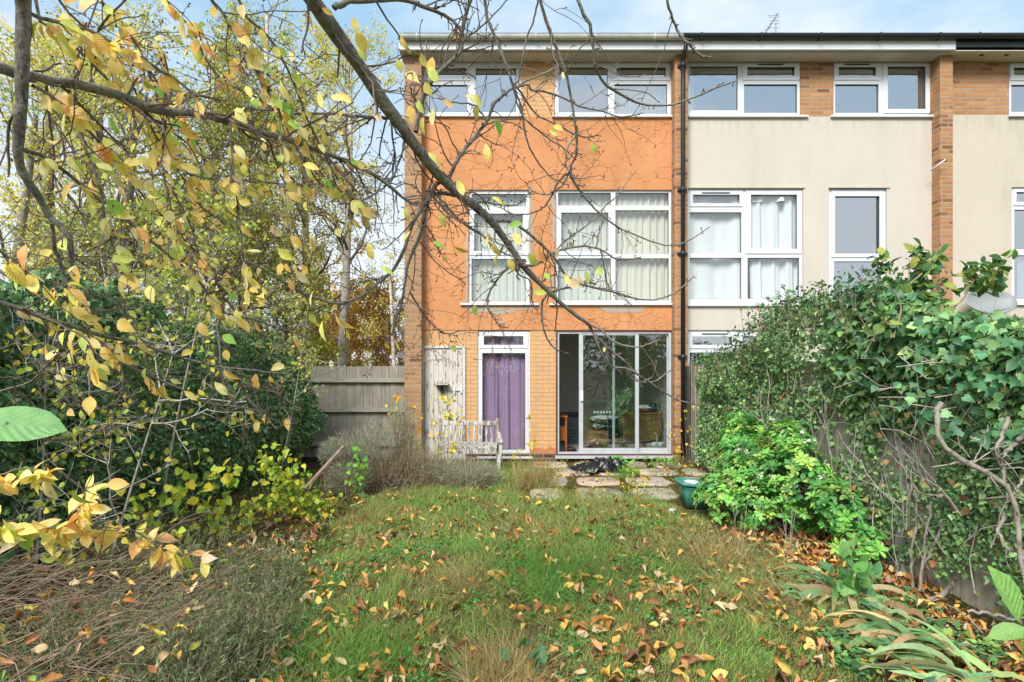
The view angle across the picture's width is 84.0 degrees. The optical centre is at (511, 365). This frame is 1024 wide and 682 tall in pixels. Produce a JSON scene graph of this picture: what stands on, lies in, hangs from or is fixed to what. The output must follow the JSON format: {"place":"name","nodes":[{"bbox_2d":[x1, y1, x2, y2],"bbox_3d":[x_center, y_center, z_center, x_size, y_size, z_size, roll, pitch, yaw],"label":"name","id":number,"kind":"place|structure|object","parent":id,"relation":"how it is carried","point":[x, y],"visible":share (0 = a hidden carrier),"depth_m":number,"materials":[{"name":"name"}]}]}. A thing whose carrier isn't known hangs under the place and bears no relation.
{"place":"outdoors","nodes":[
{"label":"outdoors","id":0,"kind":"place"},
{"bbox_2d":[275,313,403,365],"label":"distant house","id":1,"kind":"structure","parent":0,"point":[398,340],"depth_m":30.00,"materials":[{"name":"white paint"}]},
{"bbox_2d":[0,407,1023,681],"bbox_3d":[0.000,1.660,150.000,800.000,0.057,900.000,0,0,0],"label":"ground","id":2,"kind":"structure","parent":0,"point":[312,467],"depth_m":3.98,"materials":[{"name":"plant"}]},
{"bbox_2d":[0,46,183,352],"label":"hawthorn tree","id":3,"kind":"object","parent":2,"relation":"on","point":[21,227],"visible":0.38,"depth_m":7.54,"materials":[{"name":"yellow plant"}]},
{"bbox_2d":[0,0,195,310],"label":"willow tree","id":4,"kind":"object","parent":2,"relation":"on","point":[50,199],"visible":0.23,"depth_m":10.27,"materials":[{"name":"yellow plant"}]},
{"bbox_2d":[0,564,200,681],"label":"heather clump","id":5,"kind":"object","parent":2,"relation":"on","point":[54,614],"visible":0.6,"depth_m":3.04,"materials":[{"name":"brown plant"}]},
{"bbox_2d":[28,196,199,356],"bbox_3d":[-6.652,-0.596,9.442,2.862,4.518,2.650,0,0,-37],"label":"hawthorn tree","id":6,"kind":"object","parent":2,"relation":"on","point":[95,264],"visible":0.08,"depth_m":9.01,"materials":[{"name":"yellow plant"}]},
{"bbox_2d":[1,301,269,595],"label":"elder bush","id":7,"kind":"object","parent":2,"relation":"on","point":[76,430],"visible":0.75,"depth_m":4.19,"materials":[{"name":"yellow plant"}]},
{"bbox_2d":[0,357,277,568],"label":"shrub","id":8,"kind":"object","parent":2,"relation":"on","point":[176,408],"visible":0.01,"depth_m":6.80,"materials":[{"name":"green plant"}]},
{"bbox_2d":[0,0,278,324],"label":"hawthorn tree","id":9,"kind":"object","parent":2,"relation":"on","point":[129,190],"visible":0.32,"depth_m":8.27,"materials":[{"name":"yellow plant"}]},
{"bbox_2d":[116,484,185,563],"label":"shrub","id":10,"kind":"object","parent":2,"relation":"on","point":[161,497],"visible":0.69,"depth_m":4.59,"materials":[{"name":"green plant"}]},
{"bbox_2d":[0,492,306,681],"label":"brushwood","id":11,"kind":"object","parent":2,"relation":"on","point":[39,579],"visible":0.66,"depth_m":3.37,"materials":[{"name":"plant"}]},
{"bbox_2d":[63,207,260,533],"bbox_3d":[-3.505,0.049,5.645,2.245,3.227,1.276,0,0,0],"label":"elder bush","id":12,"kind":"object","parent":2,"relation":"on","point":[139,327],"visible":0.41,"depth_m":5.61,"materials":[{"name":"yellow plant"}]},
{"bbox_2d":[41,506,283,617],"bbox_3d":[-2.562,1.442,4.334,1.667,0.602,1.704,0,0,-41],"label":"heather clump","id":13,"kind":"object","parent":2,"relation":"on","point":[198,545],"visible":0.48,"depth_m":4.22,"materials":[{"name":"brown plant"}]},
{"bbox_2d":[0,266,328,601],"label":"ivy hedge","id":14,"kind":"object","parent":2,"relation":"on","point":[13,452],"visible":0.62,"depth_m":5.74,"materials":[{"name":"green plant"}]},
{"bbox_2d":[116,176,259,354],"bbox_3d":[-4.255,-0.426,7.453,1.860,4.179,1.903,0,0,0],"label":"maple tree","id":15,"kind":"object","parent":2,"relation":"on","point":[185,296],"visible":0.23,"depth_m":7.39,"materials":[{"name":"yellow plant"}]},
{"bbox_2d":[0,475,404,681],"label":"border weeds","id":16,"kind":"object","parent":2,"relation":"on","point":[265,505],"visible":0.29,"depth_m":5.09,"materials":[{"name":"brown plant"}]},
{"bbox_2d":[165,457,241,543],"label":"shrub","id":17,"kind":"object","parent":2,"relation":"on","point":[226,479],"visible":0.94,"depth_m":5.13,"materials":[{"name":"yellow plant"}]},
{"bbox_2d":[144,226,267,339],"bbox_3d":[-6.784,-1.121,13.120,2.835,5.570,2.946,0,0,24],"label":"ash tree","id":18,"kind":"object","parent":2,"relation":"on","point":[199,298],"visible":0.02,"depth_m":12.54,"materials":[{"name":"green plant"}]},
{"bbox_2d":[53,567,365,681],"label":"heather clump","id":19,"kind":"object","parent":2,"relation":"on","point":[214,657],"visible":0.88,"depth_m":2.98,"materials":[{"name":"green plant"}]},
{"bbox_2d":[101,0,319,358],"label":"ash tree","id":20,"kind":"object","parent":2,"relation":"on","point":[227,109],"visible":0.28,"depth_m":10.51,"materials":[{"name":"yellow plant"}]},
{"bbox_2d":[198,495,262,538],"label":"shrub","id":21,"kind":"object","parent":2,"relation":"on","point":[221,515],"visible":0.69,"depth_m":5.61,"materials":[{"name":"green plant"}]},
{"bbox_2d":[149,145,325,359],"bbox_3d":[-4.782,-1.125,9.704,2.640,5.574,3.081,0,0,39],"label":"ash tree","id":22,"kind":"object","parent":2,"relation":"on","point":[262,219],"visible":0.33,"depth_m":9.90,"materials":[{"name":"green plant"}]},
{"bbox_2d":[112,527,362,645],"bbox_3d":[-1.900,1.540,3.971,1.422,0.543,1.628,0,0,0],"label":"heather clump","id":23,"kind":"object","parent":2,"relation":"on","point":[268,575],"visible":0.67,"depth_m":3.98,"materials":[{"name":"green plant"}]},
{"bbox_2d":[172,0,341,336],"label":"birch tree","id":24,"kind":"object","parent":2,"relation":"on","point":[294,105],"visible":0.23,"depth_m":12.53,"materials":[{"name":"yellow plant"}]},
{"bbox_2d":[205,249,344,482],"bbox_3d":[-3.406,0.003,7.794,2.040,3.319,1.390,0,0,39],"label":"elder bush","id":25,"kind":"object","parent":2,"relation":"on","point":[266,318],"visible":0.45,"depth_m":7.81,"materials":[{"name":"green plant"}]},
{"bbox_2d":[246,442,311,526],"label":"shrub","id":26,"kind":"object","parent":2,"relation":"on","point":[270,471],"visible":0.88,"depth_m":5.85,"materials":[{"name":"yellow plant"}]},
{"bbox_2d":[254,455,331,524],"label":"shrub","id":27,"kind":"object","parent":2,"relation":"on","point":[281,477],"visible":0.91,"depth_m":5.96,"materials":[{"name":"yellow plant"}]},
{"bbox_2d":[244,240,353,415],"bbox_3d":[-4.233,-0.296,10.624,2.513,3.917,2.140,0,0,0],"label":"maple tree","id":28,"kind":"object","parent":2,"relation":"on","point":[326,349],"visible":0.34,"depth_m":10.30,"materials":[{"name":"green plant"}]},
{"bbox_2d":[242,24,369,366],"bbox_3d":[-5.222,-3.379,13.965,3.152,10.091,3.443,0,0,0],"label":"birch tree","id":29,"kind":"object","parent":2,"relation":"on","point":[305,230],"visible":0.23,"depth_m":13.73,"materials":[{"name":"yellow plant"}]},
{"bbox_2d":[279,490,342,521],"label":"shrub","id":30,"kind":"object","parent":2,"relation":"on","point":[325,506],"visible":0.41,"depth_m":6.20,"materials":[{"name":"green plant"}]},
{"bbox_2d":[304,445,345,489],"bbox_3d":[-2.290,1.238,6.975,0.050,0.463,0.575,0,0,36],"label":"timber plank","id":31,"kind":"object","parent":2,"relation":"on","point":[326,465],"visible":0.93,"depth_m":6.96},
{"bbox_2d":[275,241,380,366],"bbox_3d":[-5.632,-1.094,17.200,3.094,5.512,3.183,0,0,32],"label":"maple tree","id":32,"kind":"object","parent":2,"relation":"on","point":[333,337],"visible":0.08,"depth_m":17.08,"materials":[{"name":"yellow plant"}]},
{"bbox_2d":[263,8,403,365],"bbox_3d":[-4.048,-3.057,12.951,3.860,9.441,2.697,0,0,0],"label":"birch tree","id":33,"kind":"object","parent":2,"relation":"on","point":[322,212],"visible":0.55,"depth_m":12.97,"materials":[{"name":"yellow plant"}]},
{"bbox_2d":[302,366,403,461],"bbox_3d":[-2.746,0.828,9.845,1.780,1.665,0.090,0,0,0],"label":"back fence","id":34,"kind":"object","parent":2,"relation":"on","point":[360,400],"visible":0.57,"depth_m":9.86,"materials":[{"name":"grey wood"}]},
{"bbox_2d":[338,440,370,498],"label":"shrub","id":35,"kind":"object","parent":2,"relation":"on","point":[359,476],"visible":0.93,"depth_m":7.11,"materials":[{"name":"green plant"}]},
{"bbox_2d":[317,417,398,497],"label":"lavender bush","id":36,"kind":"object","parent":2,"relation":"on","point":[336,446],"visible":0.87,"depth_m":7.49,"materials":[{"name":"grey plant"}]},
{"bbox_2d":[323,275,403,366],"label":"maple tree","id":37,"kind":"object","parent":2,"relation":"on","point":[361,311],"visible":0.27,"depth_m":15.58,"materials":[{"name":"brown plant"}]},
{"bbox_2d":[238,584,491,681],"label":"grass tuft","id":38,"kind":"object","parent":2,"relation":"on","point":[359,651],"visible":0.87,"depth_m":3.20,"materials":[{"name":"plant"}]},
{"bbox_2d":[0,0,737,588],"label":"cherry tree","id":39,"kind":"object","parent":2,"relation":"on","point":[22,422],"visible":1,"depth_m":1.83,"materials":[{"name":"yellow plant"}]},
{"bbox_2d":[347,249,403,365],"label":"birch tree","id":40,"kind":"object","parent":2,"relation":"on","point":[392,342],"visible":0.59,"depth_m":11.50,"materials":[{"name":"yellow plant"}]},
{"bbox_2d":[385,392,422,443],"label":"sapling","id":41,"kind":"object","parent":2,"relation":"on","point":[396,399],"visible":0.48,"depth_m":8.60,"materials":[{"name":"yellow plant"}]},
{"bbox_2d":[357,446,450,493],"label":"twiggy bush","id":42,"kind":"object","parent":2,"relation":"on","point":[397,478],"visible":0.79,"depth_m":7.59,"materials":[{"name":"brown plant"}]},
{"bbox_2d":[382,397,428,482],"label":"lavender bush","id":43,"kind":"object","parent":2,"relation":"on","point":[408,439],"visible":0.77,"depth_m":8.13,"materials":[{"name":"grey plant"}]},
{"bbox_2d":[429,393,464,469],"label":"sapling","id":44,"kind":"object","parent":2,"relation":"on","point":[450,418],"visible":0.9,"depth_m":8.30,"materials":[{"name":"yellow plant"}]},
{"bbox_2d":[418,450,504,491],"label":"lavender bush","id":45,"kind":"object","parent":2,"relation":"on","point":[476,470],"visible":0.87,"depth_m":7.61,"materials":[{"name":"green plant"}]},
{"bbox_2d":[400,550,531,609],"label":"grass tuft","id":46,"kind":"object","parent":2,"relation":"on","point":[461,583],"visible":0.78,"depth_m":4.22,"materials":[{"name":"plant"}]},
{"bbox_2d":[434,418,502,473],"bbox_3d":[-0.653,1.249,8.809,1.042,0.821,0.572,0,0,0],"label":"garden bench","id":47,"kind":"object","parent":2,"relation":"on","point":[482,447],"visible":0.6,"depth_m":9.04,"materials":[{"name":"paint"}]},
{"bbox_2d":[441,458,527,490],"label":"grass tuft","id":48,"kind":"object","parent":2,"relation":"on","point":[490,470],"visible":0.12,"depth_m":8.21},
{"bbox_2d":[408,605,595,681],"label":"grass tuft","id":49,"kind":"object","parent":2,"relation":"on","point":[512,663],"visible":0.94,"depth_m":3.00,"materials":[{"name":"plant"}]},
{"bbox_2d":[1,459,1023,681],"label":"leaf litter","id":50,"kind":"object","parent":2,"relation":"on","point":[819,550],"visible":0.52,"depth_m":3.92,"materials":[{"name":"plant"}]},
{"bbox_2d":[0,542,276,681],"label":"caught leaves","id":51,"kind":"object","parent":50,"relation":"on","point":[42,647],"visible":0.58,"depth_m":3.12,"materials":[{"name":"brown plant"}]},
{"bbox_2d":[499,638,547,677],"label":"weed","id":52,"kind":"object","parent":2,"relation":"on","point":[543,659],"visible":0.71,"depth_m":2.97,"materials":[{"name":"green plant"}]},
{"bbox_2d":[219,477,854,681],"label":"ground cover leaves","id":53,"kind":"object","parent":2,"relation":"on","point":[561,632],"visible":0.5,"depth_m":3.86,"materials":[{"name":"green plant"}]},
{"bbox_2d":[491,448,583,491],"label":"grass tuft","id":54,"kind":"object","parent":2,"relation":"on","point":[527,479],"visible":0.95,"depth_m":7.67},
{"bbox_2d":[397,33,687,463],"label":"terraced house","id":55,"kind":"structure","parent":2,"relation":"on","point":[543,383],"depth_m":9.80,"materials":[{"name":"brick"}]},
{"bbox_2d":[424,349,462,458],"bbox_3d":[-1.180,0.656,9.797,0.684,1.908,0.075,0,0,0],"label":"plank door","id":56,"kind":"structure","parent":55,"relation":"in","point":[445,370],"depth_m":9.80,"materials":[{"name":"paint"}]},
{"bbox_2d":[423,63,520,116],"bbox_3d":[-0.666,-4.768,9.828,1.738,0.980,0.155,0,0,0],"label":"window","id":57,"kind":"structure","parent":55,"relation":"in","point":[449,91],"depth_m":9.87,"materials":[{"name":"glass"}]},
{"bbox_2d":[460,190,538,304],"bbox_3d":[-0.216,-2.063,9.871,1.349,2.043,0.242,0,0,0],"label":"window","id":58,"kind":"structure","parent":55,"relation":"in","point":[509,290],"depth_m":9.96,"materials":[{"name":"white plastic"}]},
{"bbox_2d":[477,331,532,458],"bbox_3d":[-0.128,0.497,9.880,0.961,2.198,0.259,0,0,0],"label":"glazed door","id":59,"kind":"structure","parent":55,"relation":"in","point":[504,395],"depth_m":9.94,"materials":[{"name":"purple plastic"}]},
{"bbox_2d":[583,411,620,447],"bbox_3d":[1.724,1.210,10.902,0.716,0.731,0.529,0,0,0],"label":"compost sack","id":60,"kind":"object","parent":55,"relation":"on","point":[596,435],"visible":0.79,"depth_m":10.74,"materials":[{"name":"plastic"}]},
{"bbox_2d":[549,190,671,304],"bbox_3d":[1.724,-2.063,9.878,2.179,2.043,0.256,0,0,0],"label":"window","id":61,"kind":"structure","parent":55,"relation":"in","point":[646,214],"depth_m":9.96,"materials":[{"name":"white plastic"}]},
{"bbox_2d":[552,63,671,117],"bbox_3d":[1.738,-4.764,9.828,2.099,0.989,0.155,0,0,0],"label":"window","id":62,"kind":"structure","parent":55,"relation":"in","point":[659,87],"depth_m":9.87,"materials":[{"name":"glass"}]},
{"bbox_2d":[606,401,620,447],"bbox_3d":[1.903,1.122,10.630,0.240,0.911,0.278,0,0,0],"label":"folding chair","id":63,"kind":"object","parent":55,"relation":"on","point":[616,431],"visible":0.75,"depth_m":10.62,"materials":[{"name":"black plastic"}]},
{"bbox_2d":[555,330,672,458],"bbox_3d":[1.773,0.490,9.815,2.064,2.196,0.170,0,0,0],"label":"sliding door","id":64,"kind":"structure","parent":55,"relation":"in","point":[584,453],"depth_m":9.81,"materials":[{"name":"white paint"}]},
{"bbox_2d":[615,411,662,447],"bbox_3d":[2.423,1.230,10.925,0.824,0.690,0.450,0,0,0],"label":"sideboard","id":65,"kind":"object","parent":55,"relation":"on","point":[649,424],"visible":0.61,"depth_m":10.72,"materials":[{"name":"brown wood"}]},
{"bbox_2d":[423,529,693,654],"bbox_3d":[0.333,1.574,4.279,2.129,0.369,2.312,0,0,0],"label":"grass tuft","id":66,"kind":"object","parent":2,"relation":"on","point":[548,569],"visible":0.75,"depth_m":4.34,"materials":[{"name":"plant"}]},
{"bbox_2d":[679,654,698,663],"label":"fallen leaf","id":67,"kind":"object","parent":2,"relation":"on","point":[690,659],"visible":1,"depth_m":3.12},
{"bbox_2d":[674,477,713,508],"bbox_3d":[2.153,1.508,6.720,0.400,0.323,0.380,0,0,0],"label":"plant pot","id":68,"kind":"object","parent":2,"relation":"on","point":[687,487],"visible":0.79,"depth_m":6.61,"materials":[{"name":"green plastic"}]},
{"bbox_2d":[631,510,830,591],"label":"grass tuft","id":69,"kind":"object","parent":2,"relation":"on","point":[726,547],"visible":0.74,"depth_m":4.82,"materials":[{"name":"plant"}]},
{"bbox_2d":[733,495,760,548],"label":"dry stalks","id":70,"kind":"object","parent":2,"relation":"on","point":[744,523],"visible":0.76,"depth_m":4.98,"materials":[{"name":"beige plant"}]},
{"bbox_2d":[781,508,795,560],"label":"dry stalks","id":71,"kind":"object","parent":2,"relation":"on","point":[790,531],"visible":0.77,"depth_m":4.72,"materials":[{"name":"beige plant"}]},
{"bbox_2d":[690,411,888,563],"bbox_3d":[2.528,1.141,5.879,1.138,1.222,3.064,0,0,0],"label":"evergreen bush","id":72,"kind":"object","parent":2,"relation":"on","point":[747,454],"visible":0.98,"depth_m":5.38,"materials":[{"name":"green plant"}]},
{"bbox_2d":[673,546,950,660],"bbox_3d":[2.015,1.619,3.873,1.658,0.476,1.873,0,0,23],"label":"grass tuft","id":73,"kind":"object","parent":2,"relation":"on","point":[788,604],"visible":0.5,"depth_m":3.87,"materials":[{"name":"plant"}]},
{"bbox_2d":[678,32,960,461],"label":"terraced house","id":74,"kind":"structure","parent":2,"relation":"on","point":[818,157],"depth_m":9.80,"materials":[{"name":"paint"}]},
{"bbox_2d":[688,330,766,365],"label":"window","id":75,"kind":"structure","parent":74,"relation":"in","point":[697,340],"depth_m":9.83,"materials":[{"name":"white plastic"}]},
{"bbox_2d":[688,189,801,305],"bbox_3d":[4.034,-2.045,9.880,2.036,2.043,0.260,0,0,0],"label":"window","id":76,"kind":"structure","parent":74,"relation":"in","point":[763,227],"depth_m":9.94,"materials":[{"name":"white plastic"}]},
{"bbox_2d":[688,63,808,117],"bbox_3d":[4.057,-4.759,9.828,2.064,0.980,0.155,0,0,0],"label":"window","id":77,"kind":"structure","parent":74,"relation":"in","point":[760,91],"depth_m":9.87,"materials":[{"name":"glass"}]},
{"bbox_2d":[829,189,884,300],"bbox_3d":[5.979,-2.045,9.863,1.000,2.054,0.084,0,0,0],"label":"window","id":78,"kind":"structure","parent":74,"relation":"in","point":[856,216],"depth_m":9.87,"materials":[{"name":"white plastic"}]},
{"bbox_2d":[830,63,933,117],"bbox_3d":[6.381,-4.759,9.828,1.808,0.980,0.155,0,0,0],"label":"window","id":79,"kind":"structure","parent":74,"relation":"in","point":[874,90],"depth_m":9.87,"materials":[{"name":"glass"}]},
{"bbox_2d":[770,563,930,621],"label":"iris","id":80,"kind":"object","parent":2,"relation":"on","point":[870,602],"visible":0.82,"depth_m":3.87,"materials":[{"name":"green plant"}]},
{"bbox_2d":[818,539,886,598],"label":"border plant","id":81,"kind":"object","parent":2,"relation":"on","point":[863,570],"visible":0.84,"depth_m":3.89,"materials":[{"name":"green plant"}]},
{"bbox_2d":[689,360,1023,626],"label":"garden fence","id":82,"kind":"object","parent":2,"relation":"on","point":[962,589],"visible":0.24,"depth_m":4.43,"materials":[{"name":"grey wood"}]},
{"bbox_2d":[690,261,1023,634],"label":"ivy","id":83,"kind":"object","parent":82,"relation":"attached to","point":[758,350],"visible":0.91,"depth_m":4.46,"materials":[{"name":"green plant"}]},
{"bbox_2d":[828,282,1023,470],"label":"ivy","id":84,"kind":"object","parent":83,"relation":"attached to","point":[1001,380],"visible":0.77,"depth_m":3.63,"materials":[{"name":"green plant"}]},
{"bbox_2d":[864,238,1017,352],"bbox_3d":[3.095,-0.519,4.112,1.150,0.853,0.429,0,0,0],"label":"climbing shrub","id":85,"kind":"object","parent":83,"relation":"attached to","point":[992,278],"visible":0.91,"depth_m":4.03,"materials":[{"name":"green plant"}]},
{"bbox_2d":[739,539,1023,681],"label":"border weeds","id":86,"kind":"object","parent":2,"relation":"on","point":[841,638],"visible":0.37,"depth_m":3.40,"materials":[{"name":"green plant"}]},
{"bbox_2d":[841,611,996,681],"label":"iris","id":87,"kind":"object","parent":2,"relation":"on","point":[926,660],"visible":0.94,"depth_m":2.97,"materials":[{"name":"green plant"}]},
{"bbox_2d":[820,607,1023,681],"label":"iris","id":88,"kind":"object","parent":2,"relation":"on","point":[879,627],"visible":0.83,"depth_m":3.27,"materials":[{"name":"green plant"}]},
{"bbox_2d":[909,401,1023,623],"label":"bare shrub","id":89,"kind":"object","parent":2,"relation":"on","point":[947,589],"visible":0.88,"depth_m":3.17,"materials":[{"name":"brown plant"}]},
{"bbox_2d":[950,32,1023,317],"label":"terraced house","id":90,"kind":"structure","parent":2,"relation":"on","point":[988,144],"depth_m":9.80,"materials":[{"name":"paint"}]},
{"bbox_2d":[964,290,1017,312],"bbox_3d":[7.977,-1.084,9.475,0.679,0.450,0.585,0,0,40],"label":"satellite dish","id":91,"kind":"object","parent":90,"relation":"attached to","point":[1005,302],"visible":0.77,"depth_m":9.53,"materials":[{"name":"grey plastic"}]},
{"bbox_2d":[1008,63,1023,116],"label":"window","id":92,"kind":"structure","parent":90,"relation":"in","point":[1016,70],"depth_m":9.87,"materials":[{"name":"white plastic"}]},
{"bbox_2d":[1012,188,1023,304],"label":"window","id":93,"kind":"structure","parent":90,"relation":"in","point":[1017,193],"depth_m":9.87,"materials":[{"name":"white plastic"}]},
{"bbox_2d":[987,565,1023,660],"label":"shoot","id":94,"kind":"object","parent":2,"relation":"on","point":[1008,589],"visible":1,"depth_m":1.50,"materials":[{"name":"green plant"}]},
{"bbox_2d":[0,0,1023,357],"label":"sky","id":95,"kind":"structure","parent":0,"point":[515,16],"materials":[{"name":"blue"}]},
{"bbox_2d":[225,457,887,681],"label":"lawn grass","id":96,"kind":"structure","parent":0,"point":[381,506],"depth_m":4.42,"materials":[{"name":"plant"}]},
{"bbox_2d":[559,415,567,451],"bbox_3d":[0.817,1.233,10.250,0.352,0.684,0.300,0,0,0],"label":"chair","id":97,"kind":"object","parent":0,"point":[562,433],"visible":0.4,"depth_m":10.12,"materials":[{"name":"orange wood"}]},
{"bbox_2d":[559,412,578,443],"bbox_3d":[1.180,1.269,11.600,0.420,0.612,0.520,0,0,0],"label":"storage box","id":98,"kind":"object","parent":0,"point":[572,427],"visible":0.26,"depth_m":11.37,"materials":[{"name":"black plastic"}]},
{"bbox_2d":[516,462,724,502],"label":"patio","id":99,"kind":"structure","parent":0,"point":[589,481],"depth_m":8.03,"materials":[{"name":"stone"}]},
{"bbox_2d":[512,415,536,470],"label":"sapling","id":100,"kind":"object","parent":99,"relation":"on","point":[528,443],"visible":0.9,"depth_m":8.60,"materials":[{"name":"yellow plant"}]},
{"bbox_2d":[570,456,627,473],"bbox_3d":[1.377,1.523,8.897,0.932,0.215,0.654,0,0,0],"label":"bin bag","id":101,"kind":"object","parent":99,"relation":"on","point":[604,464],"visible":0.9,"depth_m":8.74,"materials":[{"name":"black plastic"}]},
{"bbox_2d":[519,458,716,500],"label":"patio weeds","id":102,"kind":"object","parent":99,"relation":"on","point":[675,470],"visible":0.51,"depth_m":8.35,"materials":[{"name":"green plant"}]},
{"bbox_2d":[615,464,640,476],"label":"weed","id":103,"kind":"object","parent":99,"relation":"on","point":[632,469],"visible":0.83,"depth_m":8.41,"materials":[{"name":"green plant"}]},
{"bbox_2d":[617,460,649,498],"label":"weed","id":104,"kind":"object","parent":99,"relation":"on","point":[637,486],"visible":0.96,"depth_m":7.00,"materials":[{"name":"yellow plant"}]},
{"bbox_2d":[637,455,690,468],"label":"weed","id":105,"kind":"object","parent":99,"relation":"on","point":[665,460],"visible":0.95,"depth_m":9.30,"materials":[{"name":"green plant"}]},
{"bbox_2d":[665,403,695,467],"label":"sapling","id":106,"kind":"object","parent":99,"relation":"on","point":[678,449],"visible":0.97,"depth_m":9.20,"materials":[{"name":"yellow plant"}]},
{"bbox_2d":[684,366,688,463],"bbox_3d":[2.946,0.834,9.660,0.086,1.651,0.120,0,0,0],"label":"fence post","id":107,"kind":"object","parent":99,"relation":"on","point":[687,404],"visible":0.57,"depth_m":9.60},
{"bbox_2d":[645,432,665,447],"bbox_3d":[2.576,1.377,10.150,0.380,0.399,0.380,0,0,0],"label":"wicker basket","id":108,"kind":"object","parent":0,"point":[653,444],"visible":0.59,"depth_m":10.06,"materials":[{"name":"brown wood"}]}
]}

